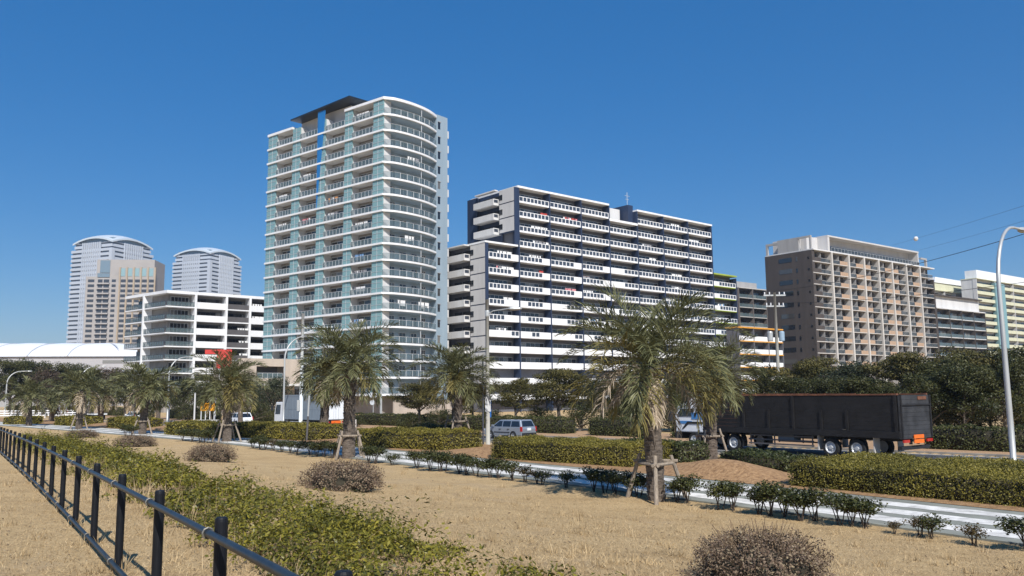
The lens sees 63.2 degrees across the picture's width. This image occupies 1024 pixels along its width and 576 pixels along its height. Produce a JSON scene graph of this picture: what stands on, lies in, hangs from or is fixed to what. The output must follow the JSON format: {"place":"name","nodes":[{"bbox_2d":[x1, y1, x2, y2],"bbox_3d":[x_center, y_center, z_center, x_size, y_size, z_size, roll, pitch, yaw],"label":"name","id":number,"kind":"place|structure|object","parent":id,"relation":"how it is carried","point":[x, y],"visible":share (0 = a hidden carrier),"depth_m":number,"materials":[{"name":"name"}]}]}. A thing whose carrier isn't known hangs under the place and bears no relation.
{"place":"outdoors","nodes":[
{"label":"outdoors","id":0,"kind":"place"},
{"bbox_2d":[0,406,1023,575],"bbox_3d":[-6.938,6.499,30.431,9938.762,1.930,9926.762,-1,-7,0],"label":"ground","id":1,"kind":"structure","parent":0,"point":[264,461],"depth_m":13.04,"materials":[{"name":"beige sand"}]},
{"bbox_2d":[0,357,47,414],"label":"broadleaf tree","id":2,"kind":"object","parent":1,"relation":"on","point":[7,365],"visible":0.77,"depth_m":172.31,"materials":[{"name":"green plant"}]},
{"bbox_2d":[0,343,136,406],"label":"domed hall","id":3,"kind":"structure","parent":1,"relation":"on","point":[111,355],"depth_m":359.11,"materials":[{"name":"white metal"}]},
{"bbox_2d":[66,235,153,342],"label":"office tower","id":4,"kind":"structure","parent":1,"relation":"on","point":[88,253],"depth_m":775.64,"materials":[{"name":"grey"}]},
{"bbox_2d":[82,259,164,343],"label":"hotel tower","id":5,"kind":"structure","parent":1,"relation":"on","point":[111,285],"depth_m":605.64,"materials":[{"name":"concrete"}]},
{"bbox_2d":[112,433,158,446],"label":"dead bush","id":6,"kind":"object","parent":1,"relation":"on","point":[143,441],"visible":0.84,"depth_m":38.92,"materials":[{"name":"brown plant"}]},
{"bbox_2d":[0,427,352,575],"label":"fence","id":7,"kind":"object","parent":1,"relation":"on","point":[218,536],"visible":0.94,"depth_m":8.05,"materials":[{"name":"black metal"}]},
{"bbox_2d":[174,402,206,420],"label":"bush","id":8,"kind":"object","parent":1,"relation":"on","point":[189,411],"visible":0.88,"depth_m":113.39,"materials":[{"name":"green plant"}]},
{"bbox_2d":[123,290,263,412],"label":"apartment block","id":9,"kind":"structure","parent":1,"relation":"on","point":[173,326],"depth_m":192.58,"materials":[{"name":"white paint"}]},
{"bbox_2d":[171,247,241,294],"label":"office tower","id":10,"kind":"structure","parent":1,"relation":"on","point":[209,270],"depth_m":876.90,"materials":[{"name":"grey"}]},
{"bbox_2d":[182,440,238,461],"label":"dead bush","id":11,"kind":"object","parent":1,"relation":"on","point":[214,452],"visible":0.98,"depth_m":27.44,"materials":[{"name":"brown plant"}]},
{"bbox_2d":[179,349,270,441],"bbox_3d":[-15.009,5.811,44.296,5.205,5.034,4.388,-2,-7,10],"label":"palm tree","id":12,"kind":"object","parent":1,"relation":"on","point":[229,374],"visible":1,"depth_m":43.83,"materials":[{"name":"green plant"}]},
{"bbox_2d":[213,358,299,414],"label":"podium building","id":13,"kind":"structure","parent":1,"relation":"on","point":[275,368],"depth_m":155.03,"materials":[{"name":"beige concrete"}]},
{"bbox_2d":[297,313,332,422],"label":"sign mast","id":14,"kind":"object","parent":1,"relation":"on","point":[300,405],"visible":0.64,"depth_m":85.44,"materials":[{"name":"white metal"}]},
{"bbox_2d":[8,426,626,575],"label":"shrubbery","id":15,"kind":"object","parent":1,"relation":"on","point":[345,527],"visible":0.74,"depth_m":9.20,"materials":[{"name":"green plant"}]},
{"bbox_2d":[294,454,385,491],"bbox_3d":[-3.689,3.958,17.888,1.981,0.800,2.039,0,-7,-5],"label":"dead bush","id":16,"kind":"object","parent":1,"relation":"on","point":[337,477],"visible":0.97,"depth_m":17.43,"materials":[{"name":"brown plant"}]},
{"bbox_2d":[293,318,404,458],"bbox_3d":[-6.302,3.872,32.210,4.463,5.652,4.908,-3,-8,15],"label":"palm tree","id":17,"kind":"object","parent":1,"relation":"on","point":[350,376],"visible":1,"depth_m":31.93,"materials":[{"name":"green plant"}]},
{"bbox_2d":[333,428,364,459],"bbox_3d":[-6.264,6.052,31.971,1.233,1.295,1.233,2,-8,-17],"label":"palm support","id":18,"kind":"object","parent":1,"relation":"on","point":[340,435],"visible":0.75,"depth_m":31.71,"materials":[{"name":"brown wood"}]},
{"bbox_2d":[261,95,469,413],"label":"apartment tower","id":19,"kind":"structure","parent":1,"relation":"on","point":[363,167],"depth_m":158.03,"materials":[{"name":"white paint"}]},
{"bbox_2d":[0,418,1023,511],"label":"planting bed","id":20,"kind":"object","parent":1,"relation":"on","point":[731,470],"visible":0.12,"depth_m":22.89,"materials":[{"name":"soil"}]},
{"bbox_2d":[3,415,43,424],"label":"hedge","id":21,"kind":"object","parent":20,"relation":"on","point":[20,419],"visible":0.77,"depth_m":76.87,"materials":[{"name":"green plant"}]},
{"bbox_2d":[34,385,71,420],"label":"palm tree","id":22,"kind":"object","parent":20,"relation":"on","point":[54,407],"visible":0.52,"depth_m":84.72,"materials":[{"name":"green plant"}]},
{"bbox_2d":[53,414,102,425],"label":"hedge","id":23,"kind":"object","parent":20,"relation":"on","point":[64,420],"visible":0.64,"depth_m":71.65,"materials":[{"name":"green plant"}]},
{"bbox_2d":[81,377,127,421],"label":"palm tree","id":24,"kind":"object","parent":20,"relation":"on","point":[105,407],"visible":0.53,"depth_m":78.48,"materials":[{"name":"green plant"}]},
{"bbox_2d":[106,415,163,428],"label":"hedge","id":25,"kind":"object","parent":20,"relation":"on","point":[114,422],"visible":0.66,"depth_m":63.63,"materials":[{"name":"green plant"}]},
{"bbox_2d":[164,419,252,438],"bbox_3d":[-18.568,8.574,50.692,2.444,1.106,8.593,6,-10,-42],"label":"hedge","id":26,"kind":"object","parent":20,"relation":"on","point":[171,426],"visible":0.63,"depth_m":49.53,"materials":[{"name":"green plant"}]},
{"bbox_2d":[237,420,342,440],"bbox_3d":[-12.992,8.080,47.521,8.230,1.112,2.817,-7,-9,40],"label":"hedge","id":27,"kind":"object","parent":20,"relation":"on","point":[289,430],"visible":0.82,"depth_m":45.54,"materials":[{"name":"green plant"}]},
{"bbox_2d":[290,352,362,422],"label":"palm tree","id":28,"kind":"object","parent":20,"relation":"on","point":[324,414],"visible":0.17,"depth_m":48.01,"materials":[{"name":"green plant"}]},
{"bbox_2d":[355,425,483,450],"bbox_3d":[-4.542,6.805,37.971,6.418,1.045,2.853,-6,-9,39],"label":"hedge","id":29,"kind":"object","parent":20,"relation":"on","point":[419,437],"visible":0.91,"depth_m":36.51,"materials":[{"name":"green plant"}]},
{"bbox_2d":[404,342,502,427],"bbox_3d":[-2.548,4.976,39.229,4.565,5.116,4.504,-4,-10,19],"label":"palm tree","id":30,"kind":"object","parent":20,"relation":"on","point":[455,384],"visible":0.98,"depth_m":38.86,"materials":[{"name":"green plant"}]},
{"bbox_2d":[485,299,521,444],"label":"concrete lamp column","id":31,"kind":"structure","parent":20,"relation":"on","point":[487,398],"depth_m":39.63,"materials":[{"name":"concrete"}]},
{"bbox_2d":[622,436,710,462],"bbox_3d":[5.279,5.671,29.348,1.505,0.887,3.735,3,-8,-27],"label":"hedge","id":32,"kind":"object","parent":20,"relation":"on","point":[681,451],"visible":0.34,"depth_m":27.89,"materials":[{"name":"green plant"}]},
{"bbox_2d":[661,332,766,459],"bbox_3d":[7.425,4.119,31.425,4.274,5.090,4.320,8,-11,-39],"label":"palm tree","id":33,"kind":"object","parent":20,"relation":"on","point":[732,349],"visible":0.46,"depth_m":31.13,"materials":[{"name":"green plant"}]},
{"bbox_2d":[718,446,820,473],"bbox_3d":[7.638,5.145,24.781,1.498,0.731,3.570,2,-8,-18],"label":"hedge","id":34,"kind":"object","parent":20,"relation":"on","point":[777,460],"visible":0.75,"depth_m":24.31,"materials":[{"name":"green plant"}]},
{"bbox_2d":[996,226,1023,463],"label":"street lamp","id":35,"kind":"object","parent":20,"relation":"on","point":[1010,426],"visible":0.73,"depth_m":28.87,"materials":[{"name":"metal"}]},
{"bbox_2d":[0,412,1023,454],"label":"verge","id":36,"kind":"structure","parent":1,"relation":"on","point":[667,436],"depth_m":58.54,"materials":[{"name":"green plant"}]},
{"bbox_2d":[1,357,53,402],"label":"broadleaf tree","id":37,"kind":"object","parent":36,"relation":"on","point":[39,364],"visible":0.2,"depth_m":178.51,"materials":[{"name":"green plant"}]},
{"bbox_2d":[22,366,68,413],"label":"bare tree","id":38,"kind":"object","parent":36,"relation":"on","point":[46,373],"visible":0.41,"depth_m":167.65,"materials":[{"name":"green plant"}]},
{"bbox_2d":[42,361,88,413],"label":"broadleaf tree","id":39,"kind":"object","parent":36,"relation":"on","point":[67,367],"visible":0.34,"depth_m":169.31,"materials":[{"name":"green plant"}]},
{"bbox_2d":[104,370,136,415],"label":"broadleaf tree","id":40,"kind":"object","parent":36,"relation":"on","point":[120,383],"visible":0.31,"depth_m":148.12,"materials":[{"name":"green plant"}]},
{"bbox_2d":[165,376,200,419],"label":"broadleaf tree","id":41,"kind":"object","parent":36,"relation":"on","point":[180,399],"visible":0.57,"depth_m":123.48,"materials":[{"name":"green plant"}]},
{"bbox_2d":[243,402,273,421],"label":"bush","id":42,"kind":"object","parent":36,"relation":"on","point":[260,408],"visible":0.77,"depth_m":106.79,"materials":[{"name":"green plant"}]},
{"bbox_2d":[253,376,293,411],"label":"olive tree","id":43,"kind":"object","parent":36,"relation":"on","point":[276,390],"visible":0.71,"depth_m":110.50,"materials":[{"name":"green plant"}]},
{"bbox_2d":[355,412,405,425],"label":"hedge","id":44,"kind":"object","parent":36,"relation":"on","point":[381,419],"visible":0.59,"depth_m":94.09,"materials":[{"name":"green plant"}]},
{"bbox_2d":[385,382,448,421],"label":"pine tree","id":45,"kind":"object","parent":36,"relation":"on","point":[415,402],"visible":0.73,"depth_m":82.50,"materials":[{"name":"green plant"}]},
{"bbox_2d":[420,409,451,424],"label":"bush","id":46,"kind":"object","parent":36,"relation":"on","point":[440,416],"visible":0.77,"depth_m":78.61,"materials":[{"name":"green plant"}]},
{"bbox_2d":[446,380,501,414],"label":"pine tree","id":47,"kind":"object","parent":36,"relation":"on","point":[471,411],"visible":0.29,"depth_m":81.56,"materials":[{"name":"green plant"}]},
{"bbox_2d":[397,413,575,433],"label":"hedge","id":48,"kind":"object","parent":36,"relation":"on","point":[561,425],"visible":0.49,"depth_m":72.74,"materials":[{"name":"green plant"}]},
{"bbox_2d":[485,377,545,415],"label":"pine tree","id":49,"kind":"object","parent":36,"relation":"on","point":[514,391],"visible":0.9,"depth_m":78.98,"materials":[{"name":"green plant"}]},
{"bbox_2d":[520,406,555,418],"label":"bush","id":50,"kind":"object","parent":36,"relation":"on","point":[537,410],"visible":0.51,"depth_m":77.11,"materials":[{"name":"green plant"}]},
{"bbox_2d":[524,368,593,418],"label":"pine tree","id":51,"kind":"object","parent":36,"relation":"on","point":[563,378],"visible":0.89,"depth_m":77.71,"materials":[{"name":"green plant"}]},
{"bbox_2d":[561,402,607,430],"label":"bush","id":52,"kind":"object","parent":36,"relation":"on","point":[581,415],"visible":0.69,"depth_m":75.04,"materials":[{"name":"green plant"}]},
{"bbox_2d":[587,416,660,436],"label":"hedge","id":53,"kind":"object","parent":36,"relation":"on","point":[599,427],"visible":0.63,"depth_m":65.84,"materials":[{"name":"green plant"}]},
{"bbox_2d":[890,365,973,424],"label":"broadleaf tree","id":54,"kind":"object","parent":36,"relation":"on","point":[930,384],"visible":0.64,"depth_m":53.80,"materials":[{"name":"green plant"}]},
{"bbox_2d":[924,423,1023,452],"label":"hedge","id":55,"kind":"object","parent":36,"relation":"on","point":[977,438],"visible":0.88,"depth_m":46.47,"materials":[{"name":"green plant"}]},
{"bbox_2d":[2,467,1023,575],"bbox_3d":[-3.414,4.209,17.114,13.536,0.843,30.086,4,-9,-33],"label":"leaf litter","id":56,"kind":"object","parent":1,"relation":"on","point":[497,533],"visible":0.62,"depth_m":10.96,"materials":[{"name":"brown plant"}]},
{"bbox_2d":[19,414,1023,459],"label":"kerb","id":57,"kind":"structure","parent":1,"relation":"on","point":[950,453],"depth_m":46.58,"materials":[{"name":"concrete"}]},
{"bbox_2d":[490,433,674,466],"bbox_3d":[2.361,5.684,29.412,6.621,0.949,2.865,-8,-10,44],"label":"hedge","id":58,"kind":"object","parent":1,"relation":"on","point":[592,450],"visible":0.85,"depth_m":28.34,"materials":[{"name":"green plant"}]},
{"bbox_2d":[447,185,737,411],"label":"apartment block","id":59,"kind":"structure","parent":1,"relation":"on","point":[596,242],"depth_m":172.26,"materials":[{"name":"white paint"}]},
{"bbox_2d":[576,380,616,414],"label":"pine tree","id":60,"kind":"object","parent":1,"relation":"on","point":[585,396],"visible":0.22,"depth_m":75.71,"materials":[{"name":"green plant"}]},
{"bbox_2d":[623,474,646,496],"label":"path shrub","id":61,"kind":"object","parent":1,"relation":"on","point":[638,481],"visible":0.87,"depth_m":19.04,"materials":[{"name":"green plant"}]},
{"bbox_2d":[554,278,753,501],"bbox_3d":[3.144,2.294,18.992,4.398,5.298,4.850,-2,-8,0],"label":"palm tree","id":62,"kind":"object","parent":1,"relation":"on","point":[640,345],"visible":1,"depth_m":18.42,"materials":[{"name":"green plant"}]},
{"bbox_2d":[626,453,687,504],"bbox_3d":[3.244,4.334,18.740,1.470,1.210,1.470,5,-9,-35],"label":"palm support","id":63,"kind":"object","parent":1,"relation":"on","point":[655,465],"visible":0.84,"depth_m":18.76,"materials":[{"name":"brown wood"}]},
{"bbox_2d":[672,473,702,503],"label":"path shrub","id":64,"kind":"object","parent":1,"relation":"on","point":[687,483],"visible":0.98,"depth_m":17.96,"materials":[{"name":"green plant"}]},
{"bbox_2d":[696,479,740,509],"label":"path shrub","id":65,"kind":"object","parent":1,"relation":"on","point":[715,491],"visible":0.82,"depth_m":16.99,"materials":[{"name":"green plant"}]},
{"bbox_2d":[714,479,748,510],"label":"path shrub","id":66,"kind":"object","parent":1,"relation":"on","point":[735,488],"visible":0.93,"depth_m":16.86,"materials":[{"name":"green plant"}]},
{"bbox_2d":[736,281,767,327],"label":"apartment block","id":67,"kind":"structure","parent":1,"relation":"on","point":[752,314],"depth_m":264.20,"materials":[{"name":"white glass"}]},
{"bbox_2d":[725,326,784,393],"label":"apartment block","id":68,"kind":"structure","parent":1,"relation":"on","point":[765,348],"depth_m":194.46,"materials":[{"name":"white paint"}]},
{"bbox_2d":[675,518,838,575],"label":"dead bush","id":69,"kind":"object","parent":1,"relation":"on","point":[763,554],"visible":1,"depth_m":7.93,"materials":[{"name":"brown plant"}]},
{"bbox_2d":[740,364,776,393],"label":"broadleaf tree","id":70,"kind":"object","parent":1,"relation":"on","point":[763,378],"visible":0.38,"depth_m":72.09,"materials":[{"name":"green plant"}]},
{"bbox_2d":[745,479,790,515],"bbox_3d":[4.958,4.077,16.107,0.766,0.769,0.788,0,-7,-7],"label":"path shrub","id":71,"kind":"object","parent":1,"relation":"on","point":[774,487],"visible":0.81,"depth_m":16.04,"materials":[{"name":"green plant"}]},
{"bbox_2d":[763,292,785,393],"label":"utility pole","id":72,"kind":"object","parent":1,"relation":"on","point":[770,333],"visible":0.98,"depth_m":71.93,"materials":[{"name":"concrete"}]},
{"bbox_2d":[766,373,809,393],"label":"broadleaf tree","id":73,"kind":"object","parent":1,"relation":"on","point":[783,385],"visible":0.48,"depth_m":64.89,"materials":[{"name":"green plant"}]},
{"bbox_2d":[773,490,815,520],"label":"path shrub","id":74,"kind":"object","parent":1,"relation":"on","point":[789,501],"visible":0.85,"depth_m":15.50,"materials":[{"name":"green plant"}]},
{"bbox_2d":[759,355,844,393],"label":"tree","id":75,"kind":"object","parent":1,"relation":"on","point":[809,368],"visible":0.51,"depth_m":70.16,"materials":[{"name":"green plant"}]},
{"bbox_2d":[789,486,831,520],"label":"path shrub","id":76,"kind":"object","parent":1,"relation":"on","point":[816,494],"visible":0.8,"depth_m":15.42,"materials":[{"name":"green plant"}]},
{"bbox_2d":[802,375,853,393],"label":"broadleaf tree","id":77,"kind":"object","parent":1,"relation":"on","point":[826,386],"visible":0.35,"depth_m":62.96,"materials":[{"name":"green plant"}]},
{"bbox_2d":[817,491,856,525],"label":"path shrub","id":78,"kind":"object","parent":1,"relation":"on","point":[831,500],"visible":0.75,"depth_m":14.86,"materials":[{"name":"green plant"}]},
{"bbox_2d":[799,360,884,393],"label":"olive tree","id":79,"kind":"object","parent":1,"relation":"on","point":[849,370],"visible":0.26,"depth_m":66.69,"materials":[{"name":"green plant"}]},
{"bbox_2d":[834,493,868,526],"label":"path shrub","id":80,"kind":"object","parent":1,"relation":"on","point":[844,505],"visible":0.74,"depth_m":14.68,"materials":[{"name":"green plant"}]},
{"bbox_2d":[765,235,939,393],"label":"apartment block","id":81,"kind":"structure","parent":1,"relation":"on","point":[844,329],"depth_m":227.58,"materials":[{"name":"beige concrete"}]},
{"bbox_2d":[834,373,891,393],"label":"broadleaf tree","id":82,"kind":"object","parent":1,"relation":"on","point":[863,386],"visible":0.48,"depth_m":60.73,"materials":[{"name":"green plant"}]},
{"bbox_2d":[847,495,887,528],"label":"path shrub","id":83,"kind":"object","parent":1,"relation":"on","point":[869,509],"visible":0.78,"depth_m":14.54,"materials":[{"name":"green plant"}]},
{"bbox_2d":[854,351,942,392],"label":"pine tree","id":84,"kind":"object","parent":1,"relation":"on","point":[896,365],"visible":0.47,"depth_m":64.74,"materials":[{"name":"green plant"}]},
{"bbox_2d":[787,449,1023,506],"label":"hedge","id":85,"kind":"object","parent":1,"relation":"on","point":[984,481],"visible":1,"depth_m":18.89,"materials":[{"name":"green plant"}]},
{"bbox_2d":[914,513,951,538],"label":"path shrub","id":86,"kind":"object","parent":1,"relation":"on","point":[935,522],"visible":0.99,"depth_m":13.43,"materials":[{"name":"green plant"}]},
{"bbox_2d":[915,353,973,407],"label":"broadleaf tree","id":87,"kind":"object","parent":1,"relation":"on","point":[929,367],"visible":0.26,"depth_m":60.92,"materials":[{"name":"green plant"}]},
{"bbox_2d":[930,277,961,296],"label":"apartment tower","id":88,"kind":"structure","parent":1,"relation":"on","point":[944,285],"depth_m":342.10,"materials":[{"name":"white concrete"}]},
{"bbox_2d":[935,294,987,360],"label":"apartment block","id":89,"kind":"structure","parent":1,"relation":"on","point":[961,321],"depth_m":273.05,"materials":[{"name":"white concrete"}]},
{"bbox_2d":[931,346,1008,423],"bbox_3d":[35.415,7.883,63.803,7.481,7.129,8.412,-1,-7,6],"label":"pine tree","id":90,"kind":"object","parent":1,"relation":"on","point":[969,354],"visible":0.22,"depth_m":63.59,"materials":[{"name":"green plant"}]},
{"bbox_2d":[926,363,1016,427],"bbox_3d":[29.082,7.490,53.528,5.176,5.251,5.844,5,-9,-36],"label":"broadleaf tree","id":91,"kind":"object","parent":1,"relation":"on","point":[965,378],"visible":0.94,"depth_m":52.67,"materials":[{"name":"green plant"}]},
{"bbox_2d":[952,522,991,546],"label":"path shrub","id":92,"kind":"object","parent":1,"relation":"on","point":[971,531],"visible":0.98,"depth_m":12.87,"materials":[{"name":"green plant"}]},
{"bbox_2d":[960,270,1023,361],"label":"apartment tower","id":93,"kind":"structure","parent":1,"relation":"on","point":[1013,300],"depth_m":341.91,"materials":[{"name":"white concrete"}]},
{"bbox_2d":[966,356,1023,427],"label":"broadleaf tree","id":94,"kind":"object","parent":1,"relation":"on","point":[1016,374],"visible":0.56,"depth_m":53.80,"materials":[{"name":"green plant"}]},
{"bbox_2d":[983,343,1023,407],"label":"broadleaf tree","id":95,"kind":"object","parent":1,"relation":"on","point":[1015,352],"visible":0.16,"depth_m":59.84,"materials":[{"name":"green plant"}]},
{"bbox_2d":[993,515,1023,545],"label":"path shrub","id":96,"kind":"object","parent":1,"relation":"on","point":[1013,523],"visible":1,"depth_m":12.39,"materials":[{"name":"green plant"}]},
{"bbox_2d":[0,424,1023,545],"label":"path","id":97,"kind":"structure","parent":0,"point":[960,534],"depth_m":17.99,"materials":[{"name":"concrete"}]},
{"bbox_2d":[0,375,58,425],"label":"palm tree","id":98,"kind":"object","parent":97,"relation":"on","point":[27,399],"visible":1,"depth_m":72.44,"materials":[{"name":"green plant"}]},
{"bbox_2d":[51,364,113,428],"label":"palm tree","id":99,"kind":"object","parent":97,"relation":"on","point":[82,379],"visible":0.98,"depth_m":63.98,"materials":[{"name":"green plant"}]},
{"bbox_2d":[106,360,183,433],"bbox_3d":[-23.907,7.222,54.364,4.554,4.968,4.526,9,-11,-43],"label":"palm tree","id":100,"kind":"object","parent":97,"relation":"on","point":[146,391],"visible":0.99,"depth_m":54.07,"materials":[{"name":"green plant"}]},
{"bbox_2d":[0,422,1023,538],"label":"path markings","id":101,"kind":"object","parent":97,"relation":"on","point":[999,533],"visible":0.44,"depth_m":17.57,"materials":[{"name":"white paint"}]},
{"bbox_2d":[0,0,1023,343],"label":"sky","id":102,"kind":"structure","parent":0,"point":[890,123],"materials":[{"name":"blue"}]},
{"bbox_2d":[46,417,1023,464],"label":"road","id":103,"kind":"structure","parent":0,"point":[820,452],"depth_m":47.76,"materials":[{"name":"grey asphalt"}]},
{"bbox_2d":[271,394,343,423],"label":"box truck","id":104,"kind":"object","parent":103,"relation":"on","point":[291,413],"visible":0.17,"depth_m":86.37,"materials":[{"name":"white paint"}]},
{"bbox_2d":[484,419,536,438],"bbox_3d":[-0.159,11.162,65.746,2.030,1.554,4.290,7,-10,-44],"label":"station wagon","id":105,"kind":"object","parent":103,"relation":"on","point":[516,427],"visible":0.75,"depth_m":64.68,"materials":[{"name":"silver metal"}]},
{"bbox_2d":[668,393,932,456],"bbox_3d":[15.999,7.809,48.208,3.510,3.356,15.421,5,-9,-36],"label":"truck","id":106,"kind":"object","parent":103,"relation":"on","point":[883,422],"visible":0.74,"depth_m":44.72,"materials":[{"name":"black paint"}]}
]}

